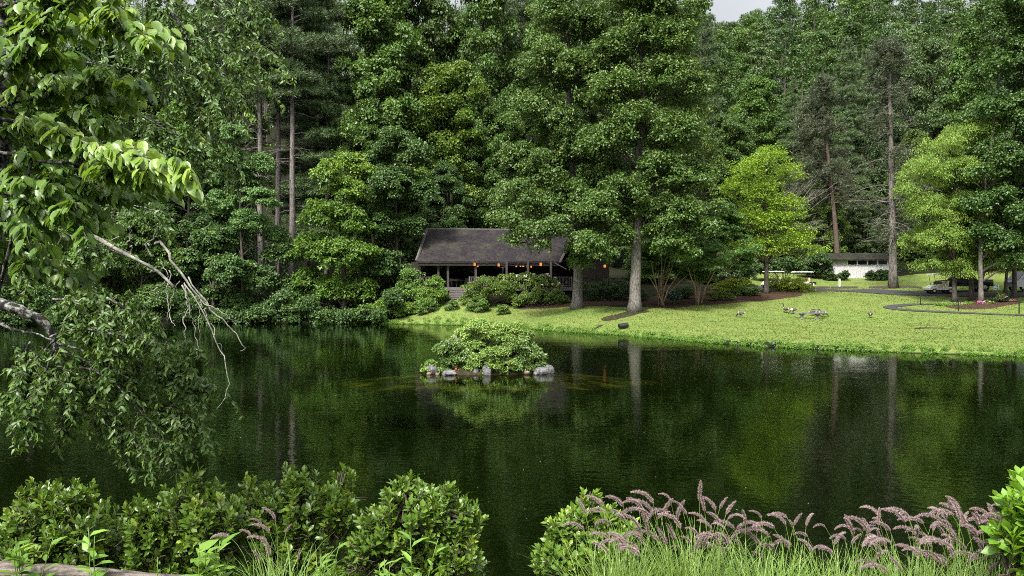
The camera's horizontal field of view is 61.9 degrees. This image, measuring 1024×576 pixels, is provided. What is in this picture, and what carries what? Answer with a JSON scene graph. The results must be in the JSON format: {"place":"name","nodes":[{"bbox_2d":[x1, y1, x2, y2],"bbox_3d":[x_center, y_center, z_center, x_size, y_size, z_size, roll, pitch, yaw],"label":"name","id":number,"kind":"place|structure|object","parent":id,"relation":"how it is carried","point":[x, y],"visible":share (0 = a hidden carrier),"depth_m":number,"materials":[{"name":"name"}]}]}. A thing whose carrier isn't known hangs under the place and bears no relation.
{"place":"outdoors","nodes":[
{"label":"outdoors","id":0,"kind":"place"},
{"bbox_2d":[207,507,381,575],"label":"fountain grass","id":1,"kind":"object","parent":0,"point":[263,539],"depth_m":4.90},
{"bbox_2d":[455,364,544,374],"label":"small island","id":2,"kind":"structure","parent":0,"point":[461,371],"depth_m":37.21,"materials":[{"name":"soil"}]},
{"bbox_2d":[432,337,472,371],"bbox_3d":[-2.599,2.994,37.911,1.997,1.703,1.349,0,0,0],"label":"island shrub","id":3,"kind":"object","parent":2,"relation":"on","point":[447,350],"visible":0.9,"depth_m":37.66,"materials":[{"name":"green plant"}]},
{"bbox_2d":[451,317,498,353],"bbox_3d":[-1.671,2.471,38.794,2.285,2.278,1.737,0,0,0],"label":"island shrub","id":4,"kind":"object","parent":2,"relation":"on","point":[471,336],"visible":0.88,"depth_m":38.49,"materials":[{"name":"green plant"}]},
{"bbox_2d":[462,345,522,373],"bbox_3d":[-0.848,3.137,37.368,2.739,1.346,1.253,0,0,0],"label":"island shrub","id":5,"kind":"object","parent":2,"relation":"on","point":[492,354],"visible":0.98,"depth_m":37.16,"materials":[{"name":"green plant"}]},
{"bbox_2d":[493,320,535,357],"bbox_3d":[0.076,2.533,38.705,2.041,2.152,1.801,0,0,0],"label":"island shrub","id":6,"kind":"object","parent":2,"relation":"on","point":[508,332],"visible":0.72,"depth_m":38.51,"materials":[{"name":"green plant"}]},
{"bbox_2d":[508,337,547,370],"bbox_3d":[0.729,2.965,38.184,1.944,1.615,1.318,0,0,0],"label":"island shrub","id":7,"kind":"object","parent":2,"relation":"on","point":[530,357],"visible":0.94,"depth_m":37.87,"materials":[{"name":"green plant"}]},
{"bbox_2d":[0,323,1023,575],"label":"lake water","id":8,"kind":"structure","parent":0,"point":[762,431],"depth_m":22.63,"materials":[{"name":"liquid"}]},
{"bbox_2d":[2,81,1023,355],"bbox_3d":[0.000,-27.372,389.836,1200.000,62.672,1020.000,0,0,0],"label":"ground","id":9,"kind":"structure","parent":0,"point":[910,277],"depth_m":78.23,"materials":[{"name":"plant"}]},
{"bbox_2d":[0,536,66,575],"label":"weed","id":10,"kind":"object","parent":9,"relation":"on","point":[17,561],"visible":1,"depth_m":4.52,"materials":[{"name":"green plant"}]},
{"bbox_2d":[5,5,101,298],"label":"broadleaf tree","id":11,"kind":"object","parent":9,"relation":"on","point":[22,143],"visible":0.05,"depth_m":91.46,"materials":[{"name":"green plant"}]},
{"bbox_2d":[5,215,109,303],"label":"shore tree","id":12,"kind":"object","parent":9,"relation":"on","point":[70,254],"visible":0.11,"depth_m":85.44,"materials":[{"name":"green plant"}]},
{"bbox_2d":[0,476,138,569],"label":"laurel shrub","id":13,"kind":"object","parent":9,"relation":"on","point":[73,515],"visible":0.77,"depth_m":5.59,"materials":[{"name":"green plant"}]},
{"bbox_2d":[24,0,160,279],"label":"broadleaf tree","id":14,"kind":"object","parent":9,"relation":"on","point":[98,51],"visible":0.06,"depth_m":92.83,"materials":[{"name":"green plant"}]},
{"bbox_2d":[76,527,113,575],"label":"weed","id":15,"kind":"object","parent":9,"relation":"on","point":[86,544],"visible":1,"depth_m":4.56,"materials":[{"name":"green plant"}]},
{"bbox_2d":[0,561,190,575],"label":"fallen log","id":16,"kind":"object","parent":9,"relation":"on","point":[65,570],"visible":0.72,"depth_m":4.67,"materials":[{"name":"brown wood"}]},
{"bbox_2d":[70,140,154,301],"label":"broadleaf tree","id":17,"kind":"object","parent":9,"relation":"on","point":[116,277],"visible":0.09,"depth_m":89.67,"materials":[{"name":"green plant"}]},
{"bbox_2d":[0,0,245,408],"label":"dogwood","id":18,"kind":"object","parent":9,"relation":"on","point":[51,131],"visible":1,"depth_m":4.42,"materials":[{"name":"green plant"}]},
{"bbox_2d":[73,209,194,310],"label":"shore tree","id":19,"kind":"object","parent":9,"relation":"on","point":[137,286],"visible":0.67,"depth_m":85.87,"materials":[{"name":"green plant"}]},
{"bbox_2d":[0,0,296,488],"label":"weeping cherry","id":20,"kind":"object","parent":9,"relation":"on","point":[119,379],"visible":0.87,"depth_m":6.16,"materials":[{"name":"green plant"}]},
{"bbox_2d":[106,16,230,275],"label":"broadleaf tree","id":21,"kind":"object","parent":9,"relation":"on","point":[174,108],"visible":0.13,"depth_m":93.73,"materials":[{"name":"green plant"}]},
{"bbox_2d":[114,465,252,575],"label":"laurel shrub","id":22,"kind":"object","parent":9,"relation":"on","point":[186,522],"visible":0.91,"depth_m":5.48,"materials":[{"name":"green plant"}]},
{"bbox_2d":[131,137,242,300],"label":"broadleaf tree","id":23,"kind":"object","parent":9,"relation":"on","point":[200,219],"visible":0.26,"depth_m":90.54,"materials":[{"name":"green plant"}]},
{"bbox_2d":[180,531,241,575],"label":"weed","id":24,"kind":"object","parent":9,"relation":"on","point":[212,558],"visible":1,"depth_m":4.51,"materials":[{"name":"green plant"}]},
{"bbox_2d":[169,222,257,312],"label":"shore tree","id":25,"kind":"object","parent":9,"relation":"on","point":[218,287],"visible":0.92,"depth_m":86.66,"materials":[{"name":"green plant"}]},
{"bbox_2d":[153,0,275,284],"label":"broadleaf tree","id":26,"kind":"object","parent":9,"relation":"on","point":[252,254],"visible":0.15,"depth_m":97.62,"materials":[{"name":"green plant"}]},
{"bbox_2d":[200,123,293,294],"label":"broadleaf tree","id":27,"kind":"object","parent":9,"relation":"on","point":[255,220],"visible":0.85,"depth_m":87.29,"materials":[{"name":"green plant"}]},
{"bbox_2d":[204,0,312,293],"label":"pine tree","id":28,"kind":"object","parent":9,"relation":"on","point":[268,5],"visible":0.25,"depth_m":95.11,"materials":[{"name":"green plant"}]},
{"bbox_2d":[242,239,311,309],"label":"shore tree","id":29,"kind":"object","parent":9,"relation":"on","point":[267,276],"visible":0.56,"depth_m":87.20,"materials":[{"name":"green plant"}]},
{"bbox_2d":[229,0,326,274],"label":"pine tree","id":30,"kind":"object","parent":9,"relation":"on","point":[278,174],"visible":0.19,"depth_m":98.78,"materials":[{"name":"green plant"}]},
{"bbox_2d":[238,0,345,274],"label":"pine tree","id":31,"kind":"object","parent":9,"relation":"on","point":[291,93],"visible":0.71,"depth_m":94.42,"materials":[{"name":"green plant"}]},
{"bbox_2d":[227,461,367,575],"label":"laurel shrub","id":32,"kind":"object","parent":9,"relation":"on","point":[326,508],"visible":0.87,"depth_m":5.67,"materials":[{"name":"green plant"}]},
{"bbox_2d":[265,0,341,266],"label":"pine tree","id":33,"kind":"object","parent":9,"relation":"on","point":[284,117],"visible":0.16,"depth_m":104.56,"materials":[{"name":"green plant"}]},
{"bbox_2d":[276,0,360,277],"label":"pine tree","id":34,"kind":"object","parent":9,"relation":"on","point":[333,86],"visible":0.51,"depth_m":97.74,"materials":[{"name":"green plant"}]},
{"bbox_2d":[285,150,383,310],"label":"magnolia","id":35,"kind":"object","parent":9,"relation":"on","point":[308,246],"visible":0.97,"depth_m":85.77,"materials":[{"name":"green plant"}]},
{"bbox_2d":[321,96,417,287],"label":"broadleaf tree","id":36,"kind":"object","parent":9,"relation":"on","point":[366,143],"visible":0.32,"depth_m":94.49,"materials":[{"name":"green plant"}]},
{"bbox_2d":[317,0,436,246],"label":"broadleaf tree","id":37,"kind":"object","parent":9,"relation":"on","point":[367,20],"visible":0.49,"depth_m":98.45,"materials":[{"name":"green plant"}]},
{"bbox_2d":[366,297,420,317],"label":"shrub","id":38,"kind":"object","parent":9,"relation":"on","point":[409,308],"visible":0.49,"depth_m":84.20,"materials":[{"name":"green plant"}]},
{"bbox_2d":[347,124,440,305],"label":"broadleaf tree","id":39,"kind":"object","parent":9,"relation":"on","point":[391,179],"visible":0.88,"depth_m":87.78,"materials":[{"name":"green plant"}]},
{"bbox_2d":[390,267,426,311],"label":"shrub","id":40,"kind":"object","parent":9,"relation":"on","point":[408,274],"visible":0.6,"depth_m":85.75,"materials":[{"name":"green plant"}]},
{"bbox_2d":[344,469,489,575],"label":"laurel shrub","id":41,"kind":"object","parent":9,"relation":"on","point":[447,518],"visible":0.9,"depth_m":5.30,"materials":[{"name":"green plant"}]},
{"bbox_2d":[362,0,478,243],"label":"broadleaf tree","id":42,"kind":"object","parent":9,"relation":"on","point":[430,25],"visible":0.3,"depth_m":104.78,"materials":[{"name":"green plant"}]},
{"bbox_2d":[413,274,450,305],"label":"shrub","id":43,"kind":"object","parent":9,"relation":"on","point":[437,290],"visible":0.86,"depth_m":84.28,"materials":[{"name":"green plant"}]},
{"bbox_2d":[412,160,476,278],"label":"broadleaf tree","id":44,"kind":"object","parent":9,"relation":"on","point":[442,169],"visible":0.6,"depth_m":97.25,"materials":[{"name":"green plant"}]},
{"bbox_2d":[398,58,509,227],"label":"broadleaf tree","id":45,"kind":"object","parent":9,"relation":"on","point":[449,71],"visible":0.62,"depth_m":100.26,"materials":[{"name":"green plant"}]},
{"bbox_2d":[0,187,949,325],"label":"undergrowth","id":46,"kind":"object","parent":9,"relation":"on","point":[311,306],"visible":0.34,"depth_m":83.31,"materials":[{"name":"green plant"}]},
{"bbox_2d":[425,0,531,228],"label":"broadleaf tree","id":47,"kind":"object","parent":9,"relation":"on","point":[471,35],"visible":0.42,"depth_m":104.04,"materials":[{"name":"green plant"}]},
{"bbox_2d":[457,274,517,304],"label":"azalea","id":48,"kind":"object","parent":9,"relation":"on","point":[494,286],"visible":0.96,"depth_m":83.07,"materials":[{"name":"green plant"}]},
{"bbox_2d":[462,103,533,228],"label":"broadleaf tree","id":49,"kind":"object","parent":9,"relation":"on","point":[490,143],"visible":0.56,"depth_m":100.17,"materials":[{"name":"green plant"}]},
{"bbox_2d":[400,228,624,301],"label":"pavilion","id":50,"kind":"structure","parent":9,"relation":"on","point":[486,252],"depth_m":89.71,"materials":[{"name":"black wood"}]},
{"bbox_2d":[485,0,550,178],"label":"pine tree","id":51,"kind":"object","parent":9,"relation":"on","point":[520,10],"visible":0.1,"depth_m":110.78,"materials":[{"name":"green plant"}]},
{"bbox_2d":[32,0,1023,200],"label":"hillside woods","id":52,"kind":"object","parent":9,"relation":"on","point":[754,43],"visible":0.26,"depth_m":167.52,"materials":[{"name":"green plant"}]},
{"bbox_2d":[497,271,562,302],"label":"rhododendron","id":53,"kind":"object","parent":9,"relation":"on","point":[532,280],"visible":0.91,"depth_m":84.12,"materials":[{"name":"green plant"}]},
{"bbox_2d":[509,0,600,224],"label":"broadleaf tree","id":54,"kind":"object","parent":9,"relation":"on","point":[530,39],"visible":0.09,"depth_m":105.46,"materials":[{"name":"green plant"}]},
{"bbox_2d":[487,0,625,308],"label":"shade tree","id":55,"kind":"object","parent":9,"relation":"on","point":[565,67],"visible":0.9,"depth_m":76.44,"materials":[{"name":"green plant"}]},
{"bbox_2d":[517,300,628,309],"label":"mulch bed","id":56,"kind":"object","parent":9,"relation":"on","point":[597,303],"visible":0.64,"depth_m":82.01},
{"bbox_2d":[510,286,570,306],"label":"azalea","id":57,"kind":"object","parent":56,"relation":"on","point":[540,294],"visible":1,"depth_m":82.40,"materials":[{"name":"green plant"}]},
{"bbox_2d":[582,278,648,300],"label":"hedge","id":58,"kind":"object","parent":56,"relation":"on","point":[614,290],"visible":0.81,"depth_m":83.71,"materials":[{"name":"green plant"}]},
{"bbox_2d":[528,487,642,575],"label":"laurel shrub","id":59,"kind":"object","parent":9,"relation":"on","point":[556,529],"visible":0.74,"depth_m":5.36,"materials":[{"name":"green plant"}]},
{"bbox_2d":[582,229,612,284],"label":"pavilion wing","id":60,"kind":"structure","parent":9,"relation":"on","point":[600,271],"depth_m":90.49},
{"bbox_2d":[568,24,659,266],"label":"broadleaf tree","id":61,"kind":"object","parent":9,"relation":"on","point":[591,115],"visible":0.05,"depth_m":104.57,"materials":[{"name":"green plant"}]},
{"bbox_2d":[601,310,648,320],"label":"mulch bed","id":62,"kind":"object","parent":9,"relation":"on","point":[619,315],"visible":0.9,"depth_m":73.00,"materials":[{"name":"soil"}]},
{"bbox_2d":[566,0,731,311],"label":"shade tree","id":63,"kind":"object","parent":62,"relation":"on","point":[649,32],"visible":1,"depth_m":72.87,"materials":[{"name":"green plant"}]},
{"bbox_2d":[620,186,680,282],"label":"broadleaf tree","id":64,"kind":"object","parent":9,"relation":"on","point":[628,267],"visible":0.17,"depth_m":96.83,"materials":[{"name":"green plant"}]},
{"bbox_2d":[319,315,1023,356],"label":"shore weeds","id":65,"kind":"object","parent":9,"relation":"on","point":[1004,353],"visible":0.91,"depth_m":54.53,"materials":[{"name":"green plant"}]},
{"bbox_2d":[630,43,728,255],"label":"broadleaf tree","id":66,"kind":"object","parent":9,"relation":"on","point":[718,161],"visible":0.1,"depth_m":110.78,"materials":[{"name":"green plant"}]},
{"bbox_2d":[682,1,725,191],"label":"pine tree","id":67,"kind":"object","parent":9,"relation":"on","point":[706,48],"visible":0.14,"depth_m":126.41,"materials":[{"name":"green plant"}]},
{"bbox_2d":[395,285,1023,354],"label":"lawn grass","id":68,"kind":"structure","parent":9,"relation":"on","point":[1021,333],"depth_m":66.28,"materials":[{"name":"plant"}]},
{"bbox_2d":[692,158,743,239],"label":"broadleaf tree","id":69,"kind":"object","parent":9,"relation":"on","point":[723,173],"visible":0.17,"depth_m":116.75,"materials":[{"name":"green plant"}]},
{"bbox_2d":[641,289,808,307],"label":"mulch bed","id":70,"kind":"object","parent":9,"relation":"on","point":[650,302],"visible":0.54,"depth_m":82.83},
{"bbox_2d":[641,227,709,305],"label":"crape myrtle","id":71,"kind":"object","parent":70,"relation":"on","point":[648,264],"visible":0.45,"depth_m":80.43,"materials":[{"name":"green plant"}]},
{"bbox_2d":[678,202,765,304],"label":"crape myrtle","id":72,"kind":"object","parent":70,"relation":"on","point":[719,240],"visible":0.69,"depth_m":79.67,"materials":[{"name":"green plant"}]},
{"bbox_2d":[710,277,753,293],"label":"hedge","id":73,"kind":"object","parent":70,"relation":"on","point":[727,285],"visible":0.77,"depth_m":85.80,"materials":[{"name":"green plant"}]},
{"bbox_2d":[713,142,836,293],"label":"maple","id":74,"kind":"object","parent":70,"relation":"on","point":[776,216],"visible":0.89,"depth_m":85.13,"materials":[{"name":"green plant"}]},
{"bbox_2d":[769,277,816,291],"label":"hedge","id":75,"kind":"object","parent":70,"relation":"on","point":[795,284],"visible":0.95,"depth_m":88.59,"materials":[{"name":"green plant"}]},
{"bbox_2d":[696,261,758,282],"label":"shrub","id":76,"kind":"object","parent":9,"relation":"on","point":[751,273],"visible":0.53,"depth_m":98.53,"materials":[{"name":"green plant"}]},
{"bbox_2d":[699,112,762,240],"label":"broadleaf tree","id":77,"kind":"object","parent":9,"relation":"on","point":[740,133],"visible":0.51,"depth_m":120.71,"materials":[{"name":"green plant"}]},
{"bbox_2d":[727,75,796,207],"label":"broadleaf tree","id":78,"kind":"object","parent":9,"relation":"on","point":[757,104],"visible":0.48,"depth_m":126.40,"materials":[{"name":"green plant"}]},
{"bbox_2d":[743,180,805,263],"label":"broadleaf tree","id":79,"kind":"object","parent":9,"relation":"on","point":[780,187],"visible":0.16,"depth_m":111.20,"materials":[{"name":"green plant"}]},
{"bbox_2d":[751,256,807,278],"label":"shrub","id":80,"kind":"object","parent":9,"relation":"on","point":[790,262],"visible":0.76,"depth_m":102.73,"materials":[{"name":"green plant"}]},
{"bbox_2d":[769,79,814,221],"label":"pine tree","id":81,"kind":"object","parent":9,"relation":"on","point":[792,96],"visible":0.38,"depth_m":123.11,"materials":[{"name":"green plant"}]},
{"bbox_2d":[800,253,834,278],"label":"shrub","id":82,"kind":"object","parent":9,"relation":"on","point":[813,265],"visible":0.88,"depth_m":105.74,"materials":[{"name":"green plant"}]},
{"bbox_2d":[788,93,857,247],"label":"pine tree","id":83,"kind":"object","parent":9,"relation":"on","point":[802,115],"visible":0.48,"depth_m":115.64,"materials":[{"name":"green plant"}]},
{"bbox_2d":[799,164,852,254],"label":"broadleaf tree","id":84,"kind":"object","parent":9,"relation":"on","point":[822,215],"visible":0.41,"depth_m":115.06,"materials":[{"name":"green plant"}]},
{"bbox_2d":[796,71,871,252],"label":"pine tree","id":85,"kind":"object","parent":9,"relation":"on","point":[824,88],"visible":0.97,"depth_m":112.54,"materials":[{"name":"green plant"}]},
{"bbox_2d":[825,36,874,239],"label":"pine tree","id":86,"kind":"object","parent":9,"relation":"on","point":[847,91],"visible":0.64,"depth_m":123.04,"materials":[{"name":"green plant"}]},
{"bbox_2d":[819,253,888,277],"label":"shed","id":87,"kind":"structure","parent":9,"relation":"on","point":[858,265],"depth_m":106.99,"materials":[{"name":"white paint"}]},
{"bbox_2d":[838,178,888,252],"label":"broadleaf tree","id":88,"kind":"object","parent":9,"relation":"on","point":[856,236],"visible":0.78,"depth_m":117.00,"materials":[{"name":"green plant"}]},
{"bbox_2d":[842,47,886,228],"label":"pine tree","id":89,"kind":"object","parent":9,"relation":"on","point":[860,150],"visible":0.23,"depth_m":127.40,"materials":[{"name":"green plant"}]},
{"bbox_2d":[853,25,921,223],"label":"broadleaf tree","id":90,"kind":"object","parent":9,"relation":"on","point":[880,179],"visible":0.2,"depth_m":124.50,"materials":[{"name":"green plant"}]},
{"bbox_2d":[842,31,941,287],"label":"pine tree","id":91,"kind":"object","parent":9,"relation":"on","point":[887,54],"visible":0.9,"depth_m":94.58,"materials":[{"name":"green plant"}]},
{"bbox_2d":[883,128,947,260],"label":"broadleaf tree","id":92,"kind":"object","parent":9,"relation":"on","point":[914,138],"visible":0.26,"depth_m":113.38,"materials":[{"name":"green plant"}]},
{"bbox_2d":[893,35,969,221],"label":"broadleaf tree","id":93,"kind":"object","parent":9,"relation":"on","point":[932,57],"visible":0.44,"depth_m":120.23,"materials":[{"name":"green leaf"},{"name":"bark"}]},
{"bbox_2d":[885,499,1013,575],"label":"fountain grass","id":94,"kind":"object","parent":9,"relation":"on","point":[960,515],"depth_m":4.54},
{"bbox_2d":[926,27,1011,193],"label":"broadleaf tree","id":95,"kind":"object","parent":9,"relation":"on","point":[958,97],"visible":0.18,"depth_m":116.97,"materials":[{"name":"green plant"}]},
{"bbox_2d":[944,300,1021,309],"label":"mulch bed","id":96,"kind":"object","parent":9,"relation":"on","point":[975,305],"visible":0.81,"depth_m":77.87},
{"bbox_2d":[890,113,1007,301],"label":"maple","id":97,"kind":"object","parent":96,"relation":"on","point":[931,236],"visible":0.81,"depth_m":80.64,"materials":[{"name":"green plant"}]},
{"bbox_2d":[934,183,989,300],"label":"shade tree","id":98,"kind":"object","parent":96,"relation":"on","point":[971,294],"visible":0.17,"depth_m":82.78,"materials":[{"name":"green plant"}]},
{"bbox_2d":[942,0,1023,300],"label":"shade tree","id":99,"kind":"object","parent":96,"relation":"on","point":[1008,50],"visible":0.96,"depth_m":78.47,"materials":[{"name":"green plant"}]},
{"bbox_2d":[974,465,1023,575],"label":"laurel shrub","id":100,"kind":"object","parent":9,"relation":"on","point":[1009,501],"visible":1,"depth_m":4.32,"materials":[{"name":"green plant"}]},
{"bbox_2d":[980,26,1023,180],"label":"broadleaf tree","id":101,"kind":"object","parent":9,"relation":"on","point":[1006,82],"visible":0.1,"depth_m":115.63,"materials":[{"name":"green plant"}]},
{"bbox_2d":[987,81,1023,297],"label":"shade tree","id":102,"kind":"object","parent":9,"relation":"on","point":[1014,293],"visible":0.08,"depth_m":82.32,"materials":[{"name":"green plant"}]},
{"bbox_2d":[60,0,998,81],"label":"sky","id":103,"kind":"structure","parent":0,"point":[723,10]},
{"bbox_2d":[525,494,709,575],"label":"fountain grass","id":104,"kind":"object","parent":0,"point":[617,539],"depth_m":4.80,"materials":[{"name":"plant"}]},
{"bbox_2d":[567,480,801,575],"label":"fountain grass","id":105,"kind":"object","parent":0,"point":[684,569],"depth_m":4.82,"materials":[{"name":"plant"}]},
{"bbox_2d":[688,500,843,575],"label":"fountain grass","id":106,"kind":"object","parent":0,"point":[745,531],"depth_m":4.72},
{"bbox_2d":[730,507,911,575],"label":"fountain grass","id":107,"kind":"object","parent":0,"point":[865,525],"depth_m":4.86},
{"bbox_2d":[749,285,1023,296],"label":"road","id":108,"kind":"structure","parent":0,"point":[902,292],"depth_m":89.55,"materials":[{"name":"asphalt"}]},
{"bbox_2d":[805,495,992,575],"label":"fountain grass","id":109,"kind":"object","parent":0,"point":[916,532],"depth_m":4.77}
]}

